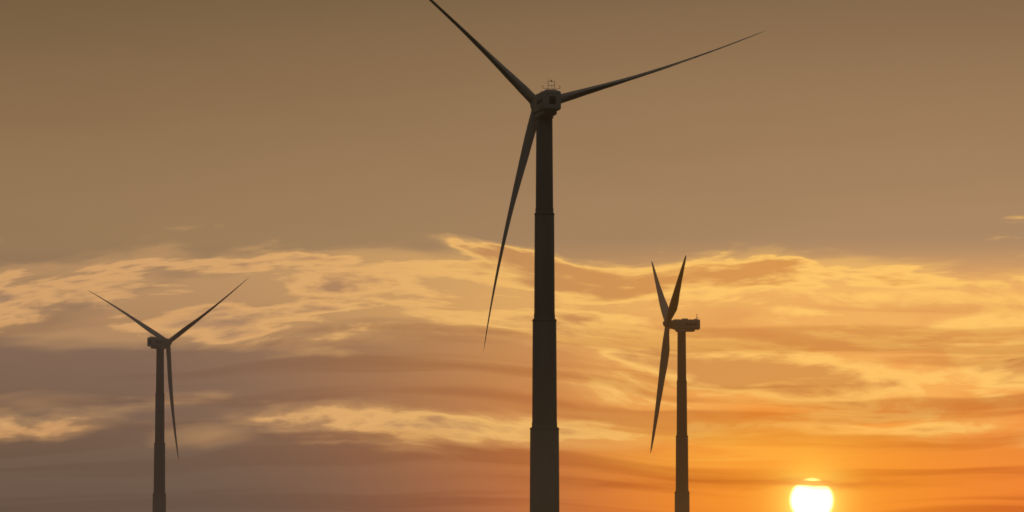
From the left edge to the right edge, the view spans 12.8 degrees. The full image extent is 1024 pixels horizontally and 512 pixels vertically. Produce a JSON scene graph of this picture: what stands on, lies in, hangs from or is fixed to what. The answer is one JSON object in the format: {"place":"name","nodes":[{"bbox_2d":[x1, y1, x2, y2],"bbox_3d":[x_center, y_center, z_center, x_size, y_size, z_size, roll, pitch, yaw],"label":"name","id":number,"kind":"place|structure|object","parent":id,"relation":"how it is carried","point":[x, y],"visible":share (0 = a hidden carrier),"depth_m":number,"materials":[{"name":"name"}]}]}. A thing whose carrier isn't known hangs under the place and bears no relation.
{"place":"outdoors","nodes":[
{"label":"outdoors","id":0,"kind":"place"},
{"bbox_2d":[0,0,1023,511],"label":"sky","id":1,"kind":"structure","parent":0,"point":[839,184],"materials":[{"name":"orange"}]},
{"bbox_3d":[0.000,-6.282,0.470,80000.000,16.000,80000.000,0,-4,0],"label":"ground","id":2,"kind":"structure","parent":0,"visible":0},
{"bbox_2d":[88,278,247,511],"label":"turbine","id":3,"kind":"object","parent":2,"relation":"on","point":[159,343],"visible":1,"depth_m":2342.63,"materials":[{"name":"paint"}]},
{"bbox_2d":[429,0,765,511],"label":"turbine","id":4,"kind":"object","parent":2,"relation":"on","point":[545,105],"visible":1,"depth_m":1088.40,"materials":[{"name":"paint"}]},
{"bbox_2d":[650,256,699,511],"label":"turbine","id":5,"kind":"object","parent":2,"relation":"on","point":[681,327],"visible":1,"depth_m":2119.09,"materials":[{"name":"paint"}]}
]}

